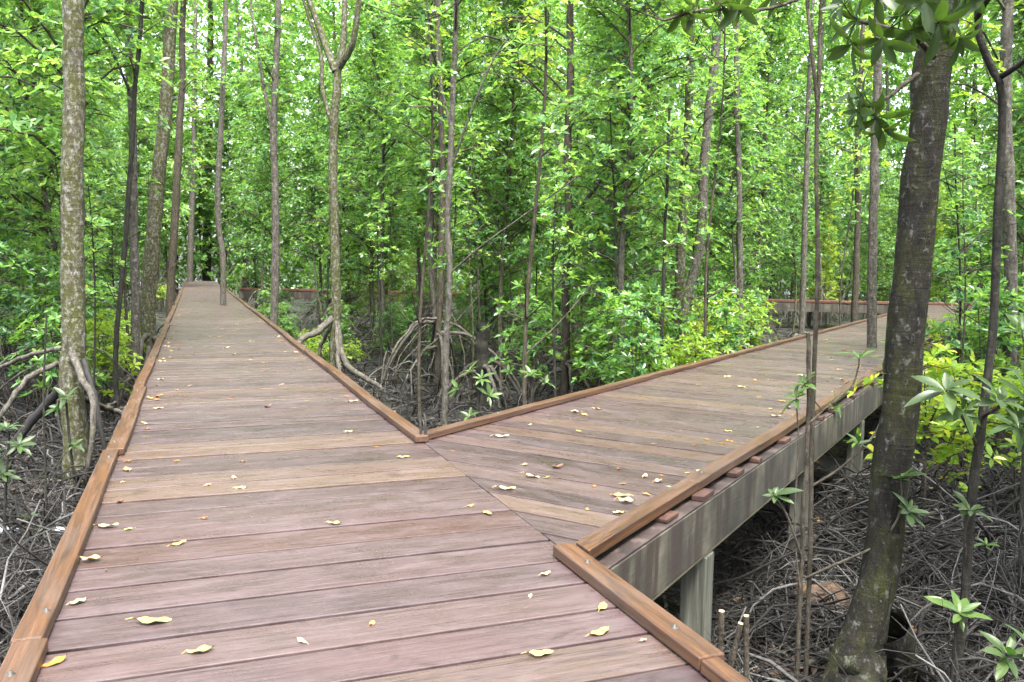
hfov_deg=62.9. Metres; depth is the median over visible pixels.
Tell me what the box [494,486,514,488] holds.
fallen leaf
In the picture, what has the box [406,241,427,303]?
forest tree
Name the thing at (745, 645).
cut stake
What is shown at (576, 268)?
mangrove shrub
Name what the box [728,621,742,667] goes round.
cut stake
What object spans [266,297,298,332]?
mangrove shrub
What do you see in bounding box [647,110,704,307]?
forest tree
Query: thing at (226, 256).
tree
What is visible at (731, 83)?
thin sapling
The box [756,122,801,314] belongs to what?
forest tree
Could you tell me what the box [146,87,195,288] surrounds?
forest tree
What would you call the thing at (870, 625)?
mangrove tree
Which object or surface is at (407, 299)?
mangrove shrub
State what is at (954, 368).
mangrove shrub
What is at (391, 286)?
forest tree
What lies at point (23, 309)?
thin sapling
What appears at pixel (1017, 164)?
forest tree
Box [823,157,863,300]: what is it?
forest tree
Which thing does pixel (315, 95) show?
forest tree
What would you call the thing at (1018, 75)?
forest tree
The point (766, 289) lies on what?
forest tree
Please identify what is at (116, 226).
forest tree
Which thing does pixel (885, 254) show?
forest tree
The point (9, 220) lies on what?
thin sapling
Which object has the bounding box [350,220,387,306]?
forest tree
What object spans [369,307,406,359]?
mangrove shrub
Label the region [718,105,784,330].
forest tree
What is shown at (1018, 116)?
forest tree
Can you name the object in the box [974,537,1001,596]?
mangrove seedling
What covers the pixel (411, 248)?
forest tree
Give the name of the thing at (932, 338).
mangrove shrub
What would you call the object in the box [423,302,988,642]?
boardwalk
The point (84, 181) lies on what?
forest tree
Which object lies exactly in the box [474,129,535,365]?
thin sapling
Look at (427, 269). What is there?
forest tree
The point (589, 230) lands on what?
forest tree
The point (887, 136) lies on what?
forest tree
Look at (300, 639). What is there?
fallen leaf
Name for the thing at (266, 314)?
mangrove shrub
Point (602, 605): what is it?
fallen leaf
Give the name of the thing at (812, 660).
surface roots
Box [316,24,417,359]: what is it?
forest tree
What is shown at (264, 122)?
forest tree
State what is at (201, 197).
forest tree
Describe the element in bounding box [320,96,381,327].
forest tree
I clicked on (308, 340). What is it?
mangrove shrub
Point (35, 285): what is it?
mangrove shrub
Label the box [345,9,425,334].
forest tree
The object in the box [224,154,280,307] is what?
forest tree
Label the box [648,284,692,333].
mangrove shrub
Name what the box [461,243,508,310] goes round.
forest tree
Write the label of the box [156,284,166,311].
mangrove shrub
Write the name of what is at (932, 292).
forest tree
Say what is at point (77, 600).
fallen leaf
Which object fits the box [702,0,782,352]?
mangrove tree
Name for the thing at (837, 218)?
forest tree
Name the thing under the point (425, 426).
dry twig
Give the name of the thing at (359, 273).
forest tree
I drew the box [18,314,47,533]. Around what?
mangrove seedling
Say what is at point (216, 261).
forest tree
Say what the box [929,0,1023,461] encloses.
mangrove tree
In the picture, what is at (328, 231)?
thin sapling
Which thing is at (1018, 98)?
forest tree
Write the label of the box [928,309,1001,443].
mangrove shrub
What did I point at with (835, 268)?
forest tree
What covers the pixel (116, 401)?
mangrove tree
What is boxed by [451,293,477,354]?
mangrove shrub
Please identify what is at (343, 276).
forest tree
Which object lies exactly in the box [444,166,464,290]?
forest tree
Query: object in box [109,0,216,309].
forest tree
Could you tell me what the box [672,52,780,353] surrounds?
forest tree
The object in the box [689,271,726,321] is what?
mangrove shrub
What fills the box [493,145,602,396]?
thin sapling
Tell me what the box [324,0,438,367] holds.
forest tree
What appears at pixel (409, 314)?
mangrove shrub
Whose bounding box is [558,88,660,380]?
thin sapling
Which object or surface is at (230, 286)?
mangrove shrub
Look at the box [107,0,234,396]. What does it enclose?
mangrove tree
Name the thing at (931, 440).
mangrove shrub
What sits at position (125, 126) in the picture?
forest tree
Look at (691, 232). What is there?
forest tree
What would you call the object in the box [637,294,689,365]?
mangrove shrub
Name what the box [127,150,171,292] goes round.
thin sapling
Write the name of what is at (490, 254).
forest tree
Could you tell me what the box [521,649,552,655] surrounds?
fallen leaf
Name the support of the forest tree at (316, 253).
on the ground
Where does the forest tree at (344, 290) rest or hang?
on the ground
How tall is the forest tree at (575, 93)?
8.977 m
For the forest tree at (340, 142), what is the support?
on the ground
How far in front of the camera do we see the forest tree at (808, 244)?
53.54 m
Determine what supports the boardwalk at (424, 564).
on the ground
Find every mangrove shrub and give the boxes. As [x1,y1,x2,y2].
[0,230,60,415]
[0,241,92,428]
[0,251,20,367]
[2,263,57,391]
[6,290,110,438]
[9,254,112,345]
[47,300,119,367]
[58,311,142,419]
[85,268,111,323]
[86,271,130,344]
[86,308,156,386]
[98,312,130,347]
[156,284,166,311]
[226,270,243,294]
[253,287,270,316]
[255,303,281,327]
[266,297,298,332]
[278,289,294,324]
[280,314,300,338]
[295,328,330,351]
[304,339,345,361]
[321,300,356,360]
[327,313,355,343]
[342,340,369,364]
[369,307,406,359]
[373,298,405,351]
[391,304,417,347]
[395,292,419,345]
[404,314,424,347]
[421,319,443,357]
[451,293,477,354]
[480,280,575,403]
[502,270,578,378]
[521,272,575,344]
[533,276,561,346]
[559,293,599,346]
[559,338,603,389]
[565,275,659,384]
[570,257,594,349]
[570,265,659,380]
[573,272,658,380]
[593,291,675,383]
[613,333,696,380]
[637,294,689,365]
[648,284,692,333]
[663,330,742,365]
[665,312,732,361]
[667,270,703,311]
[669,292,753,355]
[671,295,748,361]
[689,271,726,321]
[691,254,746,352]
[691,271,768,354]
[709,252,771,329]
[721,290,771,345]
[731,301,781,349]
[732,270,770,334]
[746,289,777,326]
[840,343,1018,525]
[918,378,990,464]
[923,271,1023,465]
[923,312,1002,396]
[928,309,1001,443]
[932,325,1023,404]
[937,368,1023,513]
[973,375,1023,446]
[993,350,1023,402]
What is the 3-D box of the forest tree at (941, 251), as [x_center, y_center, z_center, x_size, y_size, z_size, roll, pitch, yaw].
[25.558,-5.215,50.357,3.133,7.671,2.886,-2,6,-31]
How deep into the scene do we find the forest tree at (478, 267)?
33.74 m
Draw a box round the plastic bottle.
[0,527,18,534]
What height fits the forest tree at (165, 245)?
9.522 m
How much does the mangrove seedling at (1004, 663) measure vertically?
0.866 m
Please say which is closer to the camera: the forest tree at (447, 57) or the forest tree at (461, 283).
the forest tree at (447, 57)
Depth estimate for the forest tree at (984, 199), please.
43.81 m
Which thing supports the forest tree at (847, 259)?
on the ground
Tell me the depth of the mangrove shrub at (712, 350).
12.67 m
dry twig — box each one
[417,419,421,434]
[423,413,426,434]
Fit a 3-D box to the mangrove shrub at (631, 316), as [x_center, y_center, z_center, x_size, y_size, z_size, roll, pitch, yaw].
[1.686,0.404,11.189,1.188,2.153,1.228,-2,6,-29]
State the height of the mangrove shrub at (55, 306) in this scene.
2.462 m
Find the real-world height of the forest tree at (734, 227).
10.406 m
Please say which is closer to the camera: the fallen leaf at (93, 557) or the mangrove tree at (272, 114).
the fallen leaf at (93, 557)
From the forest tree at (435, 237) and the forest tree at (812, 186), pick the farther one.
the forest tree at (812, 186)
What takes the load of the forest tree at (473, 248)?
on the ground
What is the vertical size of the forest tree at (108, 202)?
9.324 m
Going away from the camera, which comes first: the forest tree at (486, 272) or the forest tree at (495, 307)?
the forest tree at (495, 307)
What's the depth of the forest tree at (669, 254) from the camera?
31.53 m
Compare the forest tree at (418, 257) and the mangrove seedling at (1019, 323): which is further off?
the forest tree at (418, 257)
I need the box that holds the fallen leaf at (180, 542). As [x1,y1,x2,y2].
[168,540,185,545]
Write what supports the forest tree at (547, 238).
on the ground
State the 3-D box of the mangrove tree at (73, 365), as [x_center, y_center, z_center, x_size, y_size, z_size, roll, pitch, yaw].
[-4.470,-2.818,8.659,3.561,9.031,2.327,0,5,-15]
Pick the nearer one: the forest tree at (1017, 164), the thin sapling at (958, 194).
the thin sapling at (958, 194)
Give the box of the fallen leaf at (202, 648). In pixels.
[182,645,214,653]
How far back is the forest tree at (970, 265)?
53.61 m
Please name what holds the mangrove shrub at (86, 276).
on the ground
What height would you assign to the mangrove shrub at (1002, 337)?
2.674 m
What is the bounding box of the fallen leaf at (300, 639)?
[297,637,308,644]
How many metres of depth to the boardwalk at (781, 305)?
36.79 m
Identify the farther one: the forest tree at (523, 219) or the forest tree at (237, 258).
the forest tree at (237, 258)
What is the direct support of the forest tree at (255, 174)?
on the ground
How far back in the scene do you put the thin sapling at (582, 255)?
22.06 m
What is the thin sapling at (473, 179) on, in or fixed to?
on the ground
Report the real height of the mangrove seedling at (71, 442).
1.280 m
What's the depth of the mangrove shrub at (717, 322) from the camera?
14.39 m
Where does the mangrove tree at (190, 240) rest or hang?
on the ground
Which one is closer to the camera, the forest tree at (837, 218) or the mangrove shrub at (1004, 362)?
the mangrove shrub at (1004, 362)
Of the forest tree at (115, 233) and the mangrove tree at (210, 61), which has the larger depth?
the mangrove tree at (210, 61)
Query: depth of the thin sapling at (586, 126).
17.79 m
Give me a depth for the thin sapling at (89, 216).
10.71 m
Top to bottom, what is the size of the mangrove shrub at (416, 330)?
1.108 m
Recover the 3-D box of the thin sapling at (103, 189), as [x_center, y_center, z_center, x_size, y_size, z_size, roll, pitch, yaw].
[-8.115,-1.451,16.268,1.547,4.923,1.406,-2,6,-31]
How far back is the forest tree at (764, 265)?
40.28 m
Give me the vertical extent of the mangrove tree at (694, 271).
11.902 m
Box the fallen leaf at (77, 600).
[66,597,85,604]
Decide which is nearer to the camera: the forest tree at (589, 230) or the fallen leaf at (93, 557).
the fallen leaf at (93, 557)
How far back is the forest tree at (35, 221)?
20.11 m
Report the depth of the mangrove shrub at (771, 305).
27.98 m
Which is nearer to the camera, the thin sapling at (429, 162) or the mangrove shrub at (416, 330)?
the thin sapling at (429, 162)
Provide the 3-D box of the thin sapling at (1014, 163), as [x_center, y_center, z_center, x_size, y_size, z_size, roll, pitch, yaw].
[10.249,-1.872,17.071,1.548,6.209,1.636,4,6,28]
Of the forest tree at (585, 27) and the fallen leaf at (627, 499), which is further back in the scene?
the forest tree at (585, 27)
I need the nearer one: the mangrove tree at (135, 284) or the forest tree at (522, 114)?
the mangrove tree at (135, 284)
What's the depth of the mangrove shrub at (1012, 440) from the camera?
7.89 m
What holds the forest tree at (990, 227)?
on the ground
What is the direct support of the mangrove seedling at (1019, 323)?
on the ground
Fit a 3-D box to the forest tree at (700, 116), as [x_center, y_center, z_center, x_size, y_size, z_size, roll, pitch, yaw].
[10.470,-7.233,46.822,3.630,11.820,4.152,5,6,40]
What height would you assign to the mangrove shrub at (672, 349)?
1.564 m
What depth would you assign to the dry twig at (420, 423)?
6.03 m
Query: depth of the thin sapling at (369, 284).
23.30 m
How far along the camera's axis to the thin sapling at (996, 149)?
20.07 m
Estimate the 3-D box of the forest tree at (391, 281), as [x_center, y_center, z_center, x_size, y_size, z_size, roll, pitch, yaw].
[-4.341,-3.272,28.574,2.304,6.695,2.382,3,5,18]
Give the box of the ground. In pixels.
[0,277,1023,681]
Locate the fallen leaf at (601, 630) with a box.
[585,626,608,636]
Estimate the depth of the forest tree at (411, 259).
36.77 m
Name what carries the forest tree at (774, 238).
on the ground
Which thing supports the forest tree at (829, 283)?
on the ground
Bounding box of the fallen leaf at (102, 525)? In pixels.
[93,523,117,526]
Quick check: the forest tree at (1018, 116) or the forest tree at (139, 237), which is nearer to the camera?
the forest tree at (1018, 116)
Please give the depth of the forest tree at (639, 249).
15.38 m
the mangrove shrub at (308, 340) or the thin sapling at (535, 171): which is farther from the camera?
the mangrove shrub at (308, 340)
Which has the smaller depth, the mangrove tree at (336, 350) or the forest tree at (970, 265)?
the mangrove tree at (336, 350)
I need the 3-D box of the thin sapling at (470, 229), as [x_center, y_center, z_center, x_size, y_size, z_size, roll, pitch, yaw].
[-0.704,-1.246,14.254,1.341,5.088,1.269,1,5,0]
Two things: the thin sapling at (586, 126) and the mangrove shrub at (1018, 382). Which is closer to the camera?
the mangrove shrub at (1018, 382)
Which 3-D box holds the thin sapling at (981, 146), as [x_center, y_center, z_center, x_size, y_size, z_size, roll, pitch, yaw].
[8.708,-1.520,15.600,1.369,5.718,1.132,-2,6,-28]
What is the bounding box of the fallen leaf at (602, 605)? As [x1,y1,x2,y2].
[598,601,606,610]
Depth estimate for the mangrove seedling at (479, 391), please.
9.28 m
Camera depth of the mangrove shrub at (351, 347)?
18.78 m
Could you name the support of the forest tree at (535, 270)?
on the ground
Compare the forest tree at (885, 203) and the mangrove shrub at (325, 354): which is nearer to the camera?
the mangrove shrub at (325, 354)
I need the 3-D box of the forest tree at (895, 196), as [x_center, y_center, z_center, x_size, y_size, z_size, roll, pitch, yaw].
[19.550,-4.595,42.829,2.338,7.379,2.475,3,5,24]
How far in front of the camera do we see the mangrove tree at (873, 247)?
14.18 m
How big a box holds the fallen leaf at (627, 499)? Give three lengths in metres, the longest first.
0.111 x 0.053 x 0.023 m
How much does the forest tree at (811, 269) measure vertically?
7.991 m
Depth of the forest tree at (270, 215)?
63.80 m
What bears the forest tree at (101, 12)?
on the ground
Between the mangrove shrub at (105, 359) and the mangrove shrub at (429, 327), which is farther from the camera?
the mangrove shrub at (429, 327)
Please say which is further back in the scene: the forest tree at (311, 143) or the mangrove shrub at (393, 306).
the forest tree at (311, 143)
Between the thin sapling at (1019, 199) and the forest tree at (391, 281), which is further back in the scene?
the forest tree at (391, 281)
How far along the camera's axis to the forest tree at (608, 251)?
14.07 m
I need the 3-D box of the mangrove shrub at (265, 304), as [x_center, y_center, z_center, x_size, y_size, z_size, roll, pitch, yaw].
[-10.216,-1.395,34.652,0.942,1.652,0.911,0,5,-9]
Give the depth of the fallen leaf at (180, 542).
3.73 m
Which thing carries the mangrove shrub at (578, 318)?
on the ground
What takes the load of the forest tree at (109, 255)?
on the ground
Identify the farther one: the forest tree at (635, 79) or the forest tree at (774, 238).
the forest tree at (774, 238)
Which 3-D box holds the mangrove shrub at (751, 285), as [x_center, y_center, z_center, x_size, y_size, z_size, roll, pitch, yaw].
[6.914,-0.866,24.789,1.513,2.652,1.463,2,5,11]
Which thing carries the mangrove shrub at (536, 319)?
on the ground
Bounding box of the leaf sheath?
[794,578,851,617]
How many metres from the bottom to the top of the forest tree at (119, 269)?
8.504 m
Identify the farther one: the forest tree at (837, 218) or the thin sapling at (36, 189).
the forest tree at (837, 218)
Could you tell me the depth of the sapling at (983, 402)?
4.22 m
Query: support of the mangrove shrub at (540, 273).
on the ground
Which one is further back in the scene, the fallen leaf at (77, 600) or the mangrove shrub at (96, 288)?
the mangrove shrub at (96, 288)
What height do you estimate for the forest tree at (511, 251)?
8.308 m
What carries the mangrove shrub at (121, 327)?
on the ground
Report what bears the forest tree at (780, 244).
on the ground
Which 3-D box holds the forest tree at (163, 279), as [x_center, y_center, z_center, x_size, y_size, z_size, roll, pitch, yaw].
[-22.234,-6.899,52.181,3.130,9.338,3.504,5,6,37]
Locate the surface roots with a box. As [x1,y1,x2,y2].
[0,342,1021,681]
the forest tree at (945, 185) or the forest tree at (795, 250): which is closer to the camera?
the forest tree at (795, 250)
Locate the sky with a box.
[98,0,1021,287]
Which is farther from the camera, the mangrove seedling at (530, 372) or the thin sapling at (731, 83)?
the thin sapling at (731, 83)
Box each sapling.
[0,27,37,316]
[0,64,104,420]
[0,110,36,388]
[0,165,34,353]
[8,151,87,296]
[10,70,109,254]
[38,173,155,442]
[50,141,125,325]
[85,206,118,301]
[91,23,181,394]
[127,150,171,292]
[194,0,246,305]
[303,189,354,340]
[339,191,408,382]
[342,103,404,323]
[358,0,485,428]
[362,166,415,373]
[416,167,502,412]
[424,109,510,320]
[436,117,509,404]
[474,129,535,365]
[485,0,599,405]
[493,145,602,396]
[498,144,582,384]
[543,83,597,379]
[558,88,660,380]
[581,132,600,354]
[587,0,929,681]
[613,107,712,370]
[659,0,769,357]
[674,199,737,356]
[761,333,877,680]
[820,90,880,324]
[893,132,1011,483]
[904,0,1023,681]
[922,113,1023,444]
[933,104,997,404]
[967,78,1018,286]
[979,97,1023,268]
[1015,138,1023,251]
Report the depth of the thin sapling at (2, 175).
9.97 m
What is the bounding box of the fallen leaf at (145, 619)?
[125,616,171,622]
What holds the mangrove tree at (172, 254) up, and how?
on the ground
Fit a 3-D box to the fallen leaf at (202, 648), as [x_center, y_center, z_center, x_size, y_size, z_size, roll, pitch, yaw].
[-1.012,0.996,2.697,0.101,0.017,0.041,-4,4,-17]
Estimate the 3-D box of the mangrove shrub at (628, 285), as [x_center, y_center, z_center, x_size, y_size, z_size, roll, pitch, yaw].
[1.641,0.116,13.560,1.522,2.669,1.472,6,7,45]
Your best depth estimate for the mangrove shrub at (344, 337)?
21.72 m
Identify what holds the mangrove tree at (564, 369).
on the ground
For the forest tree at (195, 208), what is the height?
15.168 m
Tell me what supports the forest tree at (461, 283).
on the ground
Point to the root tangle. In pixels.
(24, 559)
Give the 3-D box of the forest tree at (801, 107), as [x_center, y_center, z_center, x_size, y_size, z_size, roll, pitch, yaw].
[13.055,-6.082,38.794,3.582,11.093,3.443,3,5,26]
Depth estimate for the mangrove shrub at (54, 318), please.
11.11 m
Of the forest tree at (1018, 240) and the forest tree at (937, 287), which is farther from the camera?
the forest tree at (937, 287)
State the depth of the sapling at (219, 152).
25.14 m
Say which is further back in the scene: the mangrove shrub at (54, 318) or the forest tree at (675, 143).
the forest tree at (675, 143)
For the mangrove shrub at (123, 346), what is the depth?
15.95 m
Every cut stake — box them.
[717,609,724,651]
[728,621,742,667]
[743,614,748,679]
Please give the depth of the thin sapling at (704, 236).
14.68 m
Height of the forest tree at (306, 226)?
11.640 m
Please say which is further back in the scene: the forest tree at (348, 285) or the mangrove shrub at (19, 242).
the forest tree at (348, 285)
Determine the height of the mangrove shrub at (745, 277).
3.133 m
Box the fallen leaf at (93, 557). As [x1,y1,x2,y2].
[80,554,102,560]
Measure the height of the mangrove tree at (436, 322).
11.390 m
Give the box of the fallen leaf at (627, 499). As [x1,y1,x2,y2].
[614,497,634,501]
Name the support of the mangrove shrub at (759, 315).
on the ground
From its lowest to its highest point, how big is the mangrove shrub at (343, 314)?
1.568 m
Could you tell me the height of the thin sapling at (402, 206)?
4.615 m
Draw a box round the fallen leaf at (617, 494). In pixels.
[610,493,633,495]
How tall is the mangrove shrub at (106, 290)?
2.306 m
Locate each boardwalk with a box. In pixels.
[0,280,750,681]
[239,288,989,327]
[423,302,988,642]
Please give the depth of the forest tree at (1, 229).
17.47 m
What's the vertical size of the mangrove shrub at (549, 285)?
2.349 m
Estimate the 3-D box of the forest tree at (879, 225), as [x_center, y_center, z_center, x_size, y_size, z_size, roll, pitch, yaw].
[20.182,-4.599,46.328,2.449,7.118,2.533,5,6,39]
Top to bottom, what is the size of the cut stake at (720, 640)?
1.151 m
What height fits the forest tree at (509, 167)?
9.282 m
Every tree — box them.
[0,0,33,370]
[0,0,56,394]
[0,0,58,439]
[0,0,109,351]
[0,0,122,495]
[0,0,138,412]
[0,0,204,453]
[0,4,53,371]
[0,10,107,361]
[0,67,112,355]
[1,23,105,337]
[50,12,141,333]
[84,4,126,211]
[84,114,123,307]
[85,71,139,322]
[87,124,141,319]
[89,0,179,436]
[93,0,170,420]
[99,189,121,287]
[102,140,128,304]
[104,111,159,310]
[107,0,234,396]
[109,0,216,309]
[109,75,185,311]
[109,199,139,300]
[110,78,168,295]
[140,164,184,300]
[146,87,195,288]
[146,156,188,297]
[147,99,212,291]
[157,0,217,336]
[163,118,225,284]
[172,0,226,281]
[179,126,215,287]
[182,0,234,280]
[194,100,234,292]
[196,78,244,292]
[208,78,285,299]
[210,71,287,305]
[224,31,324,333]
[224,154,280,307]
[224,234,257,289]
[227,0,306,325]
[227,88,300,314]
[233,92,301,287]
[242,133,297,299]
[279,60,346,329]
[281,131,354,331]
[288,114,326,306]
[290,84,385,348]
[295,114,361,322]
[297,0,383,390]
[299,152,375,331]
[301,250,330,287]
[306,174,349,301]
[316,0,425,341]
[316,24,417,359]
[316,93,374,320]
[318,253,362,303]
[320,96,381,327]
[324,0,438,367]
[331,93,375,320]
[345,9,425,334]
[350,152,417,338]
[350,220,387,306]
[354,0,522,385]
[364,0,501,361]
[372,0,470,338]
[373,221,415,305]
[374,196,415,310]
[376,0,521,406]
[389,70,467,343]
[392,165,446,313]
[394,120,431,315]
[405,91,474,351]
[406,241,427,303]
[408,105,476,330]
[411,216,457,306]
[426,69,543,369]
[435,321,521,411]
[436,0,578,425]
[437,0,579,391]
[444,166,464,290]
[451,0,590,378]
[452,87,536,343]
[453,150,497,320]
[453,250,486,312]
[454,160,495,315]
[460,0,638,401]
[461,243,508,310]
[467,242,520,309]
[470,104,520,320]
[479,160,541,324]
[480,94,559,329]
[484,47,562,353]
[490,103,550,337]
[516,206,555,292]
[518,114,579,326]
[520,158,577,315]
[523,105,589,345]
[533,49,604,339]
[541,0,690,365]
[542,0,746,380]
[546,0,678,355]
[546,0,718,396]
[560,0,721,386]
[563,201,588,287]
[580,136,612,269]
[588,33,680,350]
[589,44,691,297]
[644,0,752,371]
[646,157,689,305]
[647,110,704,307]
[655,115,734,321]
[672,0,792,353]
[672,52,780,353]
[675,105,720,259]
[677,96,753,332]
[682,0,723,356]
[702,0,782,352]
[711,0,824,345]
[713,124,762,313]
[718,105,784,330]
[723,127,792,342]
[732,165,777,298]
[750,254,775,298]
[751,123,790,316]
[754,0,856,338]
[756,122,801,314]
[763,120,831,332]
[763,152,797,317]
[763,191,790,298]
[764,91,830,324]
[780,148,834,297]
[788,127,864,323]
[788,156,838,314]
[798,174,839,320]
[806,189,848,323]
[809,167,850,315]
[814,0,881,414]
[819,12,892,321]
[820,0,984,681]
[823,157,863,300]
[824,129,884,319]
[826,220,843,295]
[838,116,905,318]
[849,145,900,321]
[850,194,895,317]
[851,219,880,300]
[859,210,897,298]
[866,168,900,290]
[877,182,899,301]
[880,0,1023,446]
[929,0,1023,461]
[929,155,978,302]
[929,182,956,301]
[930,194,947,300]
[930,196,962,302]
[935,132,989,302]
[953,242,975,302]
[958,138,1018,291]
[961,187,993,300]
[968,79,1023,316]
[969,4,1023,389]
[982,38,1023,356]
[982,165,1023,296]
[988,82,1023,305]
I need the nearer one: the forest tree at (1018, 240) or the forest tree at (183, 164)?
the forest tree at (1018, 240)
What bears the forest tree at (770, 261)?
on the ground
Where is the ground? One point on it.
(838, 455)
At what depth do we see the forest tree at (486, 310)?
20.41 m
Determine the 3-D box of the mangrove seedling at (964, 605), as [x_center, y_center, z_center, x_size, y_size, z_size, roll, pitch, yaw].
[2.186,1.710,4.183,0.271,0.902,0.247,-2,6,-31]
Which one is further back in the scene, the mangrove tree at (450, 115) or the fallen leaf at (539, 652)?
the mangrove tree at (450, 115)
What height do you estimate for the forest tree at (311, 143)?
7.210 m
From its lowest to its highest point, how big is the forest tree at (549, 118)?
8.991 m
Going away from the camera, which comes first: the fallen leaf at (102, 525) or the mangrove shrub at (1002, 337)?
the fallen leaf at (102, 525)
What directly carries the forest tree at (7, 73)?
on the ground
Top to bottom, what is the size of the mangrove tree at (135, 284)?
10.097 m
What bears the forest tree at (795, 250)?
on the ground
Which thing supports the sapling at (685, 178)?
on the ground
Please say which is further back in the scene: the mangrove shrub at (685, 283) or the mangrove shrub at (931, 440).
the mangrove shrub at (685, 283)
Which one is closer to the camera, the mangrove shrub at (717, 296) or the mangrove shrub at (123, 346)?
the mangrove shrub at (123, 346)
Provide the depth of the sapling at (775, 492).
4.41 m
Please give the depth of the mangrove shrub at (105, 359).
12.14 m
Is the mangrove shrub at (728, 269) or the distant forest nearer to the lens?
the mangrove shrub at (728, 269)
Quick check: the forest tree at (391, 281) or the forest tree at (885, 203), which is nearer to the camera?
the forest tree at (391, 281)
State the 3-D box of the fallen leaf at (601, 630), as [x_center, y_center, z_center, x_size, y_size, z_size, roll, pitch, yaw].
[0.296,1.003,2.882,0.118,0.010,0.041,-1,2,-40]
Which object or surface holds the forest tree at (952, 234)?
on the ground
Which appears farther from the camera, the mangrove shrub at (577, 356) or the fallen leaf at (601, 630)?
the mangrove shrub at (577, 356)
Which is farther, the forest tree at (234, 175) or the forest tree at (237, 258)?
the forest tree at (237, 258)
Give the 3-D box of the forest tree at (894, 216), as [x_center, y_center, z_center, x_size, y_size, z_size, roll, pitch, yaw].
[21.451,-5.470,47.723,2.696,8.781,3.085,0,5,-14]
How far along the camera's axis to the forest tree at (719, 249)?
27.53 m
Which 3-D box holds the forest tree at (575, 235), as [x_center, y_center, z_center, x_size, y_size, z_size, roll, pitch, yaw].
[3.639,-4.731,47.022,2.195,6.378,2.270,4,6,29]
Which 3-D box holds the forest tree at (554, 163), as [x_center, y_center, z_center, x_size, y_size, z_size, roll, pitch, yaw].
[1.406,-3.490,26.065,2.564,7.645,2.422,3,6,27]
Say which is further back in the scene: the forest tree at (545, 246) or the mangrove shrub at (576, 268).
the forest tree at (545, 246)
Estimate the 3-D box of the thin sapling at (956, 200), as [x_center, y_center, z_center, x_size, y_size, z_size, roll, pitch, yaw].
[5.103,-0.283,9.518,1.121,4.169,1.114,1,5,-3]
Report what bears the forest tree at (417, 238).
on the ground
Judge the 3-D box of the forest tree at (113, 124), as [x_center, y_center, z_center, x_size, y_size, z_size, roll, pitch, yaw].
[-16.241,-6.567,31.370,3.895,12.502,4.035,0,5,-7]
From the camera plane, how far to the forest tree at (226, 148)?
64.49 m
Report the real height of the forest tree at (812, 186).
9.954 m
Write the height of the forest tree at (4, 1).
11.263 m
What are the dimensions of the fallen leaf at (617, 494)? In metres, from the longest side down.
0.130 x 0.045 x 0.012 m
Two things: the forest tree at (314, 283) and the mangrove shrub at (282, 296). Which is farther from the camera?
the forest tree at (314, 283)
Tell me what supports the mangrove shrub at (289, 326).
on the ground
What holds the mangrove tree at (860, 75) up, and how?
on the ground
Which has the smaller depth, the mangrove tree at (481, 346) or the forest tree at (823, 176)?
the mangrove tree at (481, 346)
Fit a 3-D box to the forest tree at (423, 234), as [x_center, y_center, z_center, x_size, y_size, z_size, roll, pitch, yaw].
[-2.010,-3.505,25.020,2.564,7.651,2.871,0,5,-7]
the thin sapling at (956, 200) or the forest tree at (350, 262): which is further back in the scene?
the forest tree at (350, 262)
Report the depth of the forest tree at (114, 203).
29.53 m
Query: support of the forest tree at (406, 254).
on the ground
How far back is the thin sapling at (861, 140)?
23.15 m
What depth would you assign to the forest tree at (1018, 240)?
21.63 m
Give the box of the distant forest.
[0,0,1023,302]
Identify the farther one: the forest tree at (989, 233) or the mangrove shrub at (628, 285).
the forest tree at (989, 233)
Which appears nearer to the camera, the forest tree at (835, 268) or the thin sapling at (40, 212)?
the thin sapling at (40, 212)
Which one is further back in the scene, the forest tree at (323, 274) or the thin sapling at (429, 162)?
the forest tree at (323, 274)
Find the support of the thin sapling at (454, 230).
on the ground
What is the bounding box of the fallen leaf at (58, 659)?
[41,654,66,666]
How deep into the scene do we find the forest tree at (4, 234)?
17.28 m
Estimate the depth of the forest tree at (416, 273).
32.89 m
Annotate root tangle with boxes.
[0,313,1023,681]
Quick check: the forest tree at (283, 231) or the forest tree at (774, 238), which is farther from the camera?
the forest tree at (283, 231)
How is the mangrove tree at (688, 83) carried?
on the ground
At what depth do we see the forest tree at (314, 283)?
56.63 m
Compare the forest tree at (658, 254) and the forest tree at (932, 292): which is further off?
the forest tree at (932, 292)
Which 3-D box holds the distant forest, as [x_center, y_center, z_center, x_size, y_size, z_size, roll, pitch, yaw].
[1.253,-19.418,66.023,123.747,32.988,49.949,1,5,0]
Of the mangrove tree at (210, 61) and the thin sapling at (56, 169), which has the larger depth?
the mangrove tree at (210, 61)
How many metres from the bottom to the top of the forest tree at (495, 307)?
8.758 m
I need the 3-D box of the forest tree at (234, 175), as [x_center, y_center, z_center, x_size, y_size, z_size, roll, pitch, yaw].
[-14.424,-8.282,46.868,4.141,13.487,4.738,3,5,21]
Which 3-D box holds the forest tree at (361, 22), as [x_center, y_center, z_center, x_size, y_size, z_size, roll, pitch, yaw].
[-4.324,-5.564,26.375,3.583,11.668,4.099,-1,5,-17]
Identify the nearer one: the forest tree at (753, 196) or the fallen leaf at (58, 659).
the fallen leaf at (58, 659)
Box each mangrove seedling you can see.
[0,421,35,564]
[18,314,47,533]
[45,387,84,503]
[448,359,501,419]
[520,365,554,402]
[923,590,992,681]
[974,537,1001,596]
[978,624,1023,681]
[987,312,1023,615]
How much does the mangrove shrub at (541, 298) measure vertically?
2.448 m

